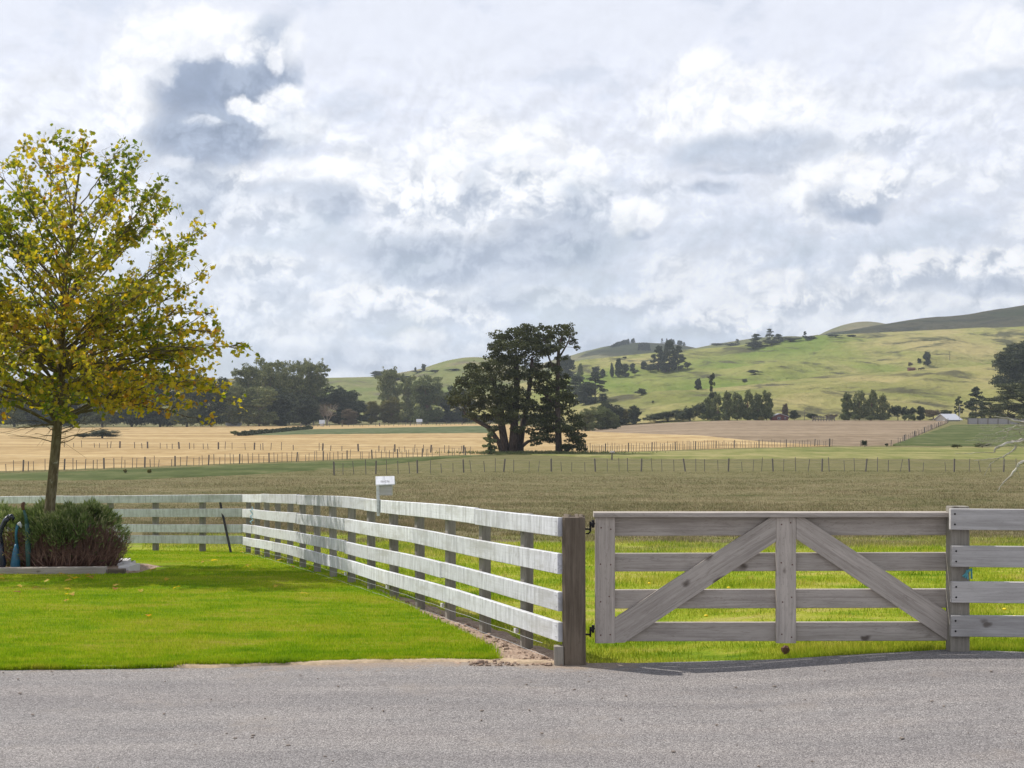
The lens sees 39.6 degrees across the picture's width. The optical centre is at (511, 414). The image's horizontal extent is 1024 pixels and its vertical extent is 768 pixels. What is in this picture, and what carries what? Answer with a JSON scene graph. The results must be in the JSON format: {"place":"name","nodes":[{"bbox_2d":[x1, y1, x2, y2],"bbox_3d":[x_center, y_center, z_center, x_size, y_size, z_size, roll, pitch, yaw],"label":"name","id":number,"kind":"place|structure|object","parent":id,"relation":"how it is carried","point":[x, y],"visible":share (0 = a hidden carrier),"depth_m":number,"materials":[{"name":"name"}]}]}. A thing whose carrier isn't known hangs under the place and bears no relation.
{"place":"outdoors","nodes":[
{"label":"outdoors","id":0,"kind":"place"},
{"bbox_2d":[0,514,14,566],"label":"garden ornament","id":1,"kind":"object","parent":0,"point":[5,520],"visible":0.89,"depth_m":20.97,"materials":[{"name":"black paint"}]},
{"bbox_2d":[0,549,503,669],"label":"lawn","id":2,"kind":"structure","parent":0,"point":[168,564],"depth_m":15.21,"materials":[{"name":"plant"}]},
{"bbox_2d":[0,566,106,573],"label":"timber edging","id":3,"kind":"object","parent":2,"relation":"on","point":[65,570],"visible":0.85,"depth_m":20.57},
{"bbox_2d":[6,563,162,572],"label":"soil","id":4,"kind":"structure","parent":2,"relation":"on","point":[143,567],"depth_m":21.65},
{"bbox_2d":[10,522,21,566],"bbox_3d":[-7.327,1.950,20.995,0.153,0.749,0.142,0,0,38],"label":"garden ornament","id":5,"kind":"object","parent":4,"relation":"on","point":[15,561],"visible":0.87,"depth_m":20.97,"materials":[{"name":"metal"}]},
{"bbox_2d":[0,498,32,551],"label":"lavender bush","id":6,"kind":"object","parent":4,"relation":"on","point":[4,506],"visible":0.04,"depth_m":22.46,"materials":[{"name":"green plant"}]},
{"bbox_2d":[2,528,34,566],"bbox_3d":[-7.463,2.019,21.279,0.676,0.637,0.759,0,0,0],"label":"ivy plant","id":7,"kind":"object","parent":4,"relation":"on","point":[9,552],"visible":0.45,"depth_m":21.18,"materials":[{"name":"green plant"}]},
{"bbox_2d":[21,502,30,566],"bbox_3d":[-7.179,1.794,21.000,0.147,1.023,0.080,0,0,0],"label":"garden ornament","id":8,"kind":"object","parent":4,"relation":"on","point":[27,549],"visible":0.92,"depth_m":20.98,"materials":[{"name":"paint"}]},
{"bbox_2d":[0,497,133,566],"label":"lavender bush","id":9,"kind":"object","parent":4,"relation":"on","point":[81,535],"visible":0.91,"depth_m":21.25,"materials":[{"name":"green plant"}]},
{"bbox_2d":[0,123,259,563],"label":"plane tree","id":10,"kind":"object","parent":2,"relation":"on","point":[39,347],"visible":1,"depth_m":20.85,"materials":[{"name":"green plant"}]},
{"bbox_2d":[0,551,310,615],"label":"fallen leaves","id":11,"kind":"object","parent":2,"relation":"on","point":[141,590],"visible":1,"depth_m":18.87,"materials":[{"name":"yellow plant"}]},
{"bbox_2d":[0,454,505,480],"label":"grass verge","id":12,"kind":"object","parent":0,"point":[185,472],"depth_m":111.46,"materials":[{"name":"plant"}]},
{"bbox_2d":[8,357,534,421],"bbox_3d":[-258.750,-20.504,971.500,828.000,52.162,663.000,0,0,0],"label":"hill","id":13,"kind":"structure","parent":0,"point":[365,387],"depth_m":978.46,"materials":[{"name":"green plant"}]},
{"bbox_2d":[11,658,553,667],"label":"soil","id":14,"kind":"structure","parent":0,"point":[377,660],"depth_m":11.37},
{"bbox_2d":[0,652,501,669],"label":"verge grass","id":15,"kind":"structure","parent":14,"relation":"on","point":[124,665],"depth_m":11.23,"materials":[{"name":"plant"}]},
{"bbox_2d":[256,426,491,434],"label":"crop field","id":16,"kind":"structure","parent":0,"point":[461,429],"depth_m":362.73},
{"bbox_2d":[0,424,828,470],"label":"straw field","id":17,"kind":"structure","parent":0,"point":[16,448],"depth_m":210.84,"materials":[{"name":"plant"}]},
{"bbox_2d":[81,429,121,437],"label":"shrub","id":18,"kind":"object","parent":17,"relation":"on","point":[101,433],"visible":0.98,"depth_m":266.80,"materials":[{"name":"green plant"}]},
{"bbox_2d":[109,368,152,426],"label":"tree","id":19,"kind":"object","parent":17,"relation":"on","point":[131,420],"visible":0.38,"depth_m":444.95,"materials":[{"name":"green plant"}]},
{"bbox_2d":[139,371,177,426],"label":"tree","id":20,"kind":"object","parent":17,"relation":"on","point":[155,418],"visible":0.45,"depth_m":446.85,"materials":[{"name":"green plant"}]},
{"bbox_2d":[164,367,208,426],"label":"tree","id":21,"kind":"object","parent":17,"relation":"on","point":[188,413],"visible":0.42,"depth_m":446.64,"materials":[{"name":"green plant"}]},
{"bbox_2d":[188,376,230,426],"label":"tree","id":22,"kind":"object","parent":17,"relation":"on","point":[217,407],"visible":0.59,"depth_m":446.90,"materials":[{"name":"green plant"}]},
{"bbox_2d":[215,382,243,424],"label":"tree","id":23,"kind":"object","parent":17,"relation":"on","point":[233,415],"visible":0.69,"depth_m":465.52,"materials":[{"name":"green plant"}]},
{"bbox_2d":[5,447,470,471],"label":"wire fence","id":24,"kind":"object","parent":17,"relation":"on","point":[103,459],"visible":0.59,"depth_m":131.14,"materials":[{"name":"brown wood"}]},
{"bbox_2d":[226,363,269,425],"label":"tree","id":25,"kind":"object","parent":17,"relation":"on","point":[248,381],"visible":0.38,"depth_m":483.75,"materials":[{"name":"green plant"}]},
{"bbox_2d":[241,386,278,425],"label":"tree","id":26,"kind":"object","parent":17,"relation":"on","point":[254,403],"visible":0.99,"depth_m":465.04,"materials":[{"name":"green plant"}]},
{"bbox_2d":[64,440,464,452],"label":"wire fence","id":27,"kind":"object","parent":17,"relation":"on","point":[322,448],"visible":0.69,"depth_m":180.68,"materials":[{"name":"brown wood"}]},
{"bbox_2d":[236,425,312,435],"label":"hedge","id":28,"kind":"object","parent":17,"relation":"on","point":[261,431],"visible":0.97,"depth_m":327.84,"materials":[{"name":"green plant"}]},
{"bbox_2d":[265,388,301,425],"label":"tree","id":29,"kind":"object","parent":17,"relation":"on","point":[282,404],"visible":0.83,"depth_m":473.66,"materials":[{"name":"green plant"}]},
{"bbox_2d":[292,393,322,425],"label":"tree","id":30,"kind":"object","parent":17,"relation":"on","point":[307,411],"visible":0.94,"depth_m":483.76,"materials":[{"name":"green plant"}]},
{"bbox_2d":[317,403,337,425],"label":"bare tree","id":31,"kind":"object","parent":17,"relation":"on","point":[330,412],"visible":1,"depth_m":485.82,"materials":[{"name":"brown plant"}]},
{"bbox_2d":[444,323,564,451],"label":"macrocarpa tree","id":32,"kind":"object","parent":17,"relation":"on","point":[502,399],"visible":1,"depth_m":165.65,"materials":[{"name":"green plant"}]},
{"bbox_2d":[576,408,595,430],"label":"tree","id":33,"kind":"object","parent":17,"relation":"on","point":[588,418],"visible":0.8,"depth_m":360.05,"materials":[{"name":"green plant"}]},
{"bbox_2d":[585,439,832,452],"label":"wire fence","id":34,"kind":"object","parent":17,"relation":"on","point":[651,443],"visible":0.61,"depth_m":185.69,"materials":[{"name":"brown wood"}]},
{"bbox_2d":[252,553,586,664],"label":"soil","id":35,"kind":"structure","parent":0,"point":[507,636],"depth_m":13.01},
{"bbox_2d":[405,601,562,665],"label":"soil clods","id":36,"kind":"object","parent":35,"relation":"on","point":[482,662],"visible":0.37,"depth_m":11.72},
{"bbox_2d":[554,645,563,665],"bbox_3d":[0.372,1.978,11.300,0.080,0.286,0.100,0,0,0],"label":"timber block","id":37,"kind":"object","parent":35,"relation":"on","point":[558,655],"depth_m":11.25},
{"bbox_2d":[562,514,585,664],"bbox_3d":[0.493,1.598,11.340,0.188,1.607,0.170,0,0,0],"label":"gate post","id":38,"kind":"object","parent":35,"relation":"on","point":[573,589],"visible":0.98,"depth_m":11.26,"materials":[{"name":"wood"}]},
{"bbox_2d":[585,511,948,642],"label":"farm gate","id":39,"kind":"structure","parent":38,"relation":"attached to","point":[757,532],"depth_m":11.44,"materials":[{"name":"grey wood"}]},
{"bbox_2d":[0,650,1023,767],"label":"driveway","id":40,"kind":"structure","parent":0,"point":[85,716],"depth_m":9.35,"materials":[{"name":"asphalt"}]},
{"bbox_2d":[2,662,1015,767],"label":"drive stones","id":41,"kind":"object","parent":40,"relation":"on","point":[253,735],"visible":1,"depth_m":9.39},
{"bbox_2d":[0,420,1023,662],"bbox_3d":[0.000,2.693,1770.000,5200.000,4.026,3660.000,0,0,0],"label":"ground","id":42,"kind":"structure","parent":0,"point":[521,463],"depth_m":88.52,"materials":[{"name":"plant"}]},
{"bbox_2d":[0,386,34,426],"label":"tree","id":43,"kind":"object","parent":42,"relation":"on","point":[18,413],"visible":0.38,"depth_m":445.78,"materials":[{"name":"green plant"}]},
{"bbox_2d":[19,378,53,426],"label":"tree","id":44,"kind":"object","parent":42,"relation":"on","point":[35,418],"visible":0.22,"depth_m":445.47,"materials":[{"name":"green plant"}]},
{"bbox_2d":[51,372,91,426],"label":"tree","id":45,"kind":"object","parent":42,"relation":"on","point":[78,419],"visible":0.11,"depth_m":447.92,"materials":[{"name":"green plant"}]},
{"bbox_2d":[79,382,117,426],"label":"tree","id":46,"kind":"object","parent":42,"relation":"on","point":[95,417],"visible":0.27,"depth_m":446.35,"materials":[{"name":"green plant"}]},
{"bbox_2d":[0,494,242,551],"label":"rail fence","id":47,"kind":"object","parent":42,"relation":"on","point":[155,527],"visible":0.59,"depth_m":28.52,"materials":[{"name":"white paint"}]},
{"bbox_2d":[252,358,293,424],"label":"tree","id":48,"kind":"object","parent":42,"relation":"on","point":[267,369],"visible":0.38,"depth_m":504.40,"materials":[{"name":"green plant"}]},
{"bbox_2d":[274,360,307,424],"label":"tree","id":49,"kind":"object","parent":42,"relation":"on","point":[300,370],"visible":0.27,"depth_m":515.24,"materials":[{"name":"green plant"}]},
{"bbox_2d":[302,358,330,423],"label":"tree","id":50,"kind":"object","parent":42,"relation":"on","point":[320,381],"visible":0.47,"depth_m":526.83,"materials":[{"name":"green plant"}]},
{"bbox_2d":[318,385,361,423],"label":"tree","id":51,"kind":"object","parent":42,"relation":"on","point":[341,398],"visible":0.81,"depth_m":525.48,"materials":[{"name":"green plant"}]},
{"bbox_2d":[340,409,358,424],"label":"tree","id":52,"kind":"object","parent":42,"relation":"on","point":[349,414],"visible":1,"depth_m":505.23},
{"bbox_2d":[352,396,370,423],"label":"tree","id":53,"kind":"object","parent":42,"relation":"on","point":[360,407],"visible":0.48,"depth_m":538.74,"materials":[{"name":"green plant"}]},
{"bbox_2d":[363,400,384,423],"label":"tree","id":54,"kind":"object","parent":42,"relation":"on","point":[374,411],"visible":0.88,"depth_m":551.38,"materials":[{"name":"green plant"}]},
{"bbox_2d":[375,366,403,422],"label":"tree","id":55,"kind":"object","parent":42,"relation":"on","point":[387,386],"visible":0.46,"depth_m":564.39,"materials":[{"name":"green plant"}]},
{"bbox_2d":[378,397,402,423],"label":"tree","id":56,"kind":"object","parent":42,"relation":"on","point":[389,407],"visible":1,"depth_m":551.45,"materials":[{"name":"green plant"}]},
{"bbox_2d":[240,494,562,655],"bbox_3d":[-2.401,1.899,19.554,0.197,2.165,17.436,0,0,-19],"label":"rail fence","id":57,"kind":"object","parent":42,"relation":"on","point":[526,557],"visible":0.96,"depth_m":14.91,"materials":[{"name":"white paint"}]},
{"bbox_2d":[376,476,395,515],"bbox_3d":[-1.514,0.969,17.010,0.236,0.473,0.180,0,0,0],"label":"letterbox","id":58,"kind":"object","parent":57,"relation":"attached to","point":[385,484],"visible":1,"depth_m":16.95,"materials":[{"name":"white paint"}]},
{"bbox_2d":[399,373,417,422],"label":"tree","id":59,"kind":"object","parent":42,"relation":"on","point":[407,413],"visible":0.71,"depth_m":577.68,"materials":[{"name":"green plant"}]},
{"bbox_2d":[406,374,449,423],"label":"tree","id":60,"kind":"object","parent":42,"relation":"on","point":[428,394],"visible":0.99,"depth_m":550.72,"materials":[{"name":"green plant"}]},
{"bbox_2d":[438,385,458,422],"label":"tree","id":61,"kind":"object","parent":42,"relation":"on","point":[447,409],"visible":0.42,"depth_m":577.79,"materials":[{"name":"green plant"}]},
{"bbox_2d":[450,389,477,422],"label":"tree","id":62,"kind":"object","parent":42,"relation":"on","point":[458,414],"visible":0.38,"depth_m":577.12,"materials":[{"name":"green plant"}]},
{"bbox_2d":[482,432,498,453],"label":"sapling","id":63,"kind":"object","parent":42,"relation":"on","point":[491,448],"visible":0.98,"depth_m":159.76,"materials":[{"name":"green plant"}]},
{"bbox_2d":[400,449,665,454],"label":"grass clump","id":64,"kind":"object","parent":42,"relation":"on","point":[531,452],"visible":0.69,"depth_m":164.30,"materials":[{"name":"beige plant"}]},
{"bbox_2d":[523,322,587,451],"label":"macrocarpa tree","id":65,"kind":"object","parent":42,"relation":"on","point":[557,385],"visible":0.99,"depth_m":165.53,"materials":[{"name":"green plant"}]},
{"bbox_2d":[141,519,1023,662],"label":"paddock grass","id":66,"kind":"structure","parent":42,"relation":"on","point":[801,649],"depth_m":20.02,"materials":[{"name":"plant"}]},
{"bbox_2d":[333,457,1004,474],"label":"wire fence","id":67,"kind":"object","parent":42,"relation":"on","point":[641,460],"visible":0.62,"depth_m":113.14,"materials":[{"name":"brown wood"}]},
{"bbox_2d":[709,393,723,420],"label":"poplar","id":68,"kind":"object","parent":42,"relation":"on","point":[716,415],"visible":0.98,"depth_m":428.23,"materials":[{"name":"green plant"}]},
{"bbox_2d":[933,414,961,420],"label":"barn","id":69,"kind":"structure","parent":42,"relation":"on","point":[948,417],"depth_m":410.93,"materials":[{"name":"white metal"}]},
{"bbox_2d":[946,506,1023,651],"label":"rail fence","id":70,"kind":"object","parent":42,"relation":"on","point":[962,592],"visible":0.97,"depth_m":11.26,"materials":[{"name":"grey wood"}]},
{"bbox_2d":[957,412,1023,489],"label":"bare tree","id":71,"kind":"object","parent":42,"relation":"on","point":[1017,442],"visible":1,"depth_m":22.49,"materials":[{"name":"grey wood"}]},
{"bbox_2d":[965,398,1016,419],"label":"tree","id":72,"kind":"object","parent":42,"relation":"on","point":[982,408],"visible":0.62,"depth_m":388.52,"materials":[{"name":"green plant"}]},
{"bbox_2d":[967,417,1023,423],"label":"timber wall","id":73,"kind":"structure","parent":42,"relation":"on","point":[977,420],"depth_m":365.59,"materials":[{"name":"grey wood"}]},
{"bbox_2d":[984,402,1023,418],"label":"tree","id":74,"kind":"object","parent":42,"relation":"on","point":[1015,409],"visible":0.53,"depth_m":379.77,"materials":[{"name":"green plant"}]},
{"bbox_2d":[990,375,1023,418],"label":"tree","id":75,"kind":"object","parent":42,"relation":"on","point":[1010,392],"visible":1,"depth_m":371.37,"materials":[{"name":"green plant"}]},
{"bbox_2d":[0,470,1023,526],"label":"paddock grass","id":76,"kind":"structure","parent":0,"point":[678,503],"depth_m":81.24,"materials":[{"name":"plant"}]},
{"bbox_2d":[0,0,1023,378],"label":"sky","id":77,"kind":"structure","parent":0,"point":[402,184],"materials":[{"name":"white"}]},
{"bbox_2d":[538,343,693,370],"bbox_3d":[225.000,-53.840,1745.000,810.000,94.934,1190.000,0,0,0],"label":"hill","id":78,"kind":"structure","parent":0,"point":[620,350],"depth_m":1766.61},
{"bbox_2d":[665,420,709,422],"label":"grass verge","id":79,"kind":"object","parent":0,"point":[688,421],"depth_m":427.19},
{"bbox_2d":[626,405,641,423],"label":"tree","id":80,"kind":"object","parent":79,"relation":"on","point":[635,413],"visible":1,"depth_m":433.16,"materials":[{"name":"green plant"}]},
{"bbox_2d":[642,409,694,421],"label":"tree","id":81,"kind":"object","parent":79,"relation":"on","point":[666,416],"visible":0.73,"depth_m":432.91,"materials":[{"name":"green plant"}]},
{"bbox_2d":[674,402,706,421],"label":"tree","id":82,"kind":"object","parent":79,"relation":"on","point":[696,410],"visible":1,"depth_m":424.80,"materials":[{"name":"green plant"}]},
{"bbox_2d":[698,397,713,419],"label":"poplar","id":83,"kind":"object","parent":79,"relation":"on","point":[707,415],"visible":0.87,"depth_m":430.90,"materials":[{"name":"green plant"}]},
{"bbox_2d":[389,305,1023,378],"bbox_3d":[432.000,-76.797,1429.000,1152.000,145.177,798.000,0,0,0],"label":"hill","id":84,"kind":"structure","parent":0,"point":[1006,317],"depth_m":1450.93,"materials":[{"name":"plant"}]},
{"bbox_2d":[395,326,1023,415],"bbox_3d":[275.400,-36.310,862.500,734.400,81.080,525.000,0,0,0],"label":"hill","id":85,"kind":"structure","parent":0,"point":[784,360],"depth_m":863.79,"materials":[{"name":"green plant"}]},
{"bbox_2d":[560,354,575,378],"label":"tree","id":86,"kind":"object","parent":85,"relation":"on","point":[567,365],"visible":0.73,"depth_m":833.23,"materials":[{"name":"green plant"}]},
{"bbox_2d":[649,345,666,370],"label":"tree","id":87,"kind":"object","parent":85,"relation":"on","point":[658,350],"visible":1,"depth_m":829.64,"materials":[{"name":"green plant"}]},
{"bbox_2d":[660,340,677,370],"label":"tree","id":88,"kind":"object","parent":85,"relation":"on","point":[669,345],"visible":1,"depth_m":831.04,"materials":[{"name":"green plant"}]},
{"bbox_2d":[672,345,686,370],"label":"tree","id":89,"kind":"object","parent":85,"relation":"on","point":[681,357],"visible":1,"depth_m":830.19,"materials":[{"name":"green plant"}]},
{"bbox_2d":[428,364,1023,426],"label":"foothill","id":90,"kind":"structure","parent":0,"point":[936,388],"depth_m":533.27,"materials":[{"name":"green plant"}]},
{"bbox_2d":[574,381,594,404],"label":"tree","id":91,"kind":"object","parent":90,"relation":"on","point":[582,396],"visible":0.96,"depth_m":593.89,"materials":[{"name":"green plant"}]},
{"bbox_2d":[581,372,608,402],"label":"tree","id":92,"kind":"object","parent":90,"relation":"on","point":[592,386],"visible":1,"depth_m":592.18,"materials":[{"name":"green plant"}]},
{"bbox_2d":[963,386,985,417],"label":"tree","id":93,"kind":"object","parent":90,"relation":"on","point":[975,393],"visible":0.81,"depth_m":430.90,"materials":[{"name":"green plant"}]},
{"bbox_2d":[989,341,1023,389],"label":"tree","id":94,"kind":"object","parent":90,"relation":"on","point":[1009,360],"visible":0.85,"depth_m":479.32,"materials":[{"name":"green plant"}]},
{"bbox_2d":[688,337,764,349],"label":"hill","id":95,"kind":"structure","parent":0,"point":[744,342],"depth_m":1436.77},
{"bbox_2d":[590,420,945,445],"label":"stubble field","id":96,"kind":"structure","parent":0,"point":[845,432],"depth_m":299.96,"materials":[{"name":"plant"}]},
{"bbox_2d":[590,406,613,429],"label":"tree","id":97,"kind":"object","parent":96,"relation":"on","point":[601,414],"visible":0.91,"depth_m":371.29,"materials":[{"name":"green plant"}]},
{"bbox_2d":[604,411,620,428],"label":"tree","id":98,"kind":"object","parent":96,"relation":"on","point":[613,419],"visible":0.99,"depth_m":370.74,"materials":[{"name":"green plant"}]},
{"bbox_2d":[720,390,734,420],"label":"poplar","id":99,"kind":"object","parent":96,"relation":"on","point":[727,400],"visible":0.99,"depth_m":423.90,"materials":[{"name":"green plant"}]},
{"bbox_2d":[727,392,744,420],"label":"poplar","id":100,"kind":"object","parent":96,"relation":"on","point":[738,404],"visible":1,"depth_m":422.11,"materials":[{"name":"green plant"}]},
{"bbox_2d":[740,389,755,419],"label":"poplar","id":101,"kind":"object","parent":96,"relation":"on","point":[747,409],"visible":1,"depth_m":422.08,"materials":[{"name":"green plant"}]},
{"bbox_2d":[751,393,764,419],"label":"poplar","id":102,"kind":"object","parent":96,"relation":"on","point":[756,414],"visible":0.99,"depth_m":422.18,"materials":[{"name":"green plant"}]},
{"bbox_2d":[761,390,775,419],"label":"poplar","id":103,"kind":"object","parent":96,"relation":"on","point":[768,405],"visible":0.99,"depth_m":421.90,"materials":[{"name":"green plant"}]},
{"bbox_2d":[839,392,857,419],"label":"tree","id":104,"kind":"object","parent":96,"relation":"on","point":[847,402],"visible":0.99,"depth_m":421.93,"materials":[{"name":"green plant"}]},
{"bbox_2d":[851,390,869,419],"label":"tree","id":105,"kind":"object","parent":96,"relation":"on","point":[858,403],"visible":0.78,"depth_m":422.13,"materials":[{"name":"green plant"}]},
{"bbox_2d":[863,389,879,419],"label":"tree","id":106,"kind":"object","parent":96,"relation":"on","point":[870,409],"visible":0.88,"depth_m":421.79,"materials":[{"name":"green plant"}]},
{"bbox_2d":[877,393,891,419],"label":"tree","id":107,"kind":"object","parent":96,"relation":"on","point":[884,406],"visible":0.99,"depth_m":422.16,"materials":[{"name":"green plant"}]},
{"bbox_2d":[518,447,1023,459],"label":"pasture strip","id":108,"kind":"object","parent":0,"point":[885,452],"visible":0.91,"depth_m":163.20,"materials":[{"name":"plant"}]},
{"bbox_2d":[820,322,883,334],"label":"hill","id":109,"kind":"structure","parent":0,"point":[851,326],"depth_m":2043.68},
{"bbox_2d":[893,424,1023,445],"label":"green paddock","id":110,"kind":"structure","parent":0,"point":[961,435],"depth_m":244.89,"materials":[{"name":"plant"}]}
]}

